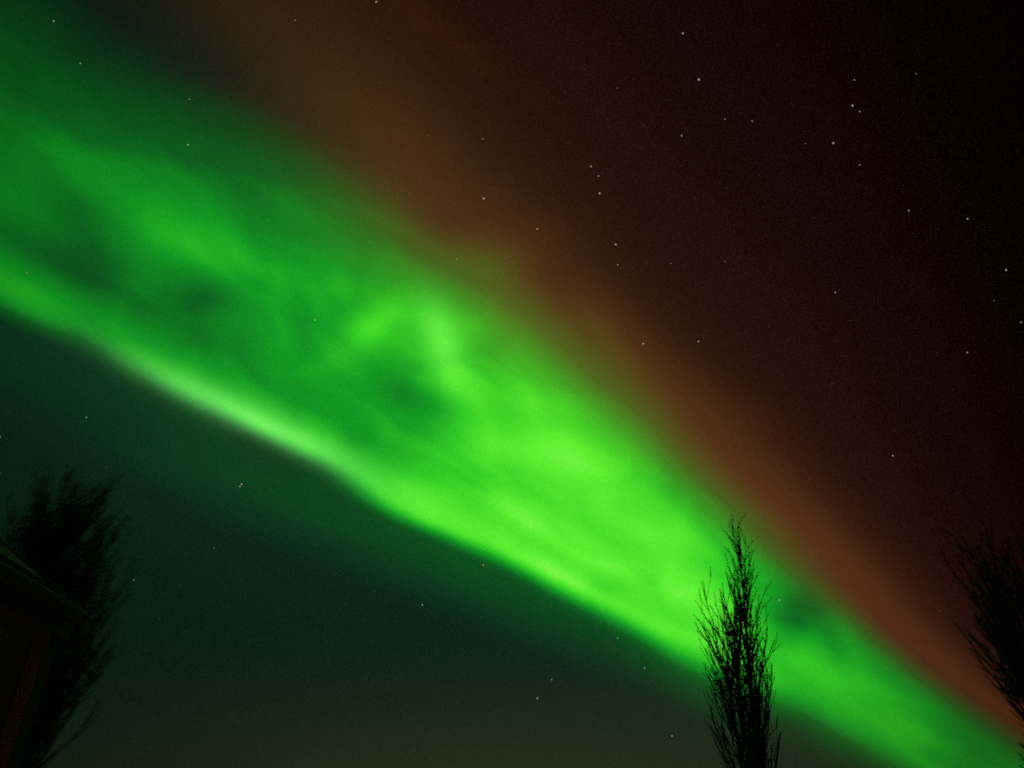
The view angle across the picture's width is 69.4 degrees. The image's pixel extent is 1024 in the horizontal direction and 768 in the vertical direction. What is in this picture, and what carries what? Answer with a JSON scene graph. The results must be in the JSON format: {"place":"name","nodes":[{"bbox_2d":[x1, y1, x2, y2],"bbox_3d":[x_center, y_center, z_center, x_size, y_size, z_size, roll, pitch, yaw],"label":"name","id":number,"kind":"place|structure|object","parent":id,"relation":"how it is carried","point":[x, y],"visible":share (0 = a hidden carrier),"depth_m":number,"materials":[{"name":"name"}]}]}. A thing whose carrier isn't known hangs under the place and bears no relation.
{"place":"outdoors","nodes":[
{"label":"outdoors","id":0,"kind":"place"},
{"bbox_2d":[0,538,87,767],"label":"house","id":1,"kind":"structure","parent":0,"point":[41,614],"depth_m":5.12,"materials":[{"name":"brown wood"}]},
{"bbox_2d":[0,0,1023,767],"label":"sky","id":2,"kind":"structure","parent":0,"point":[434,359],"materials":[{"name":"green"}]},
{"bbox_3d":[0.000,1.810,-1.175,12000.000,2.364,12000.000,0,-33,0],"label":"ground","id":3,"kind":"structure","parent":0,"visible":0},
{"bbox_2d":[0,454,140,767],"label":"poplar tree","id":4,"kind":"object","parent":3,"relation":"on","point":[46,552],"visible":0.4,"depth_m":7.99,"materials":[{"name":"black plant"}]},
{"bbox_2d":[693,511,780,767],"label":"poplar tree","id":5,"kind":"object","parent":3,"relation":"on","point":[754,742],"visible":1,"depth_m":11.23,"materials":[{"name":"black plant"}]},
{"bbox_2d":[938,516,1023,767],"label":"poplar tree","id":6,"kind":"object","parent":3,"relation":"on","point":[1004,618],"visible":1,"depth_m":8.97,"materials":[{"name":"black plant"}]}
]}

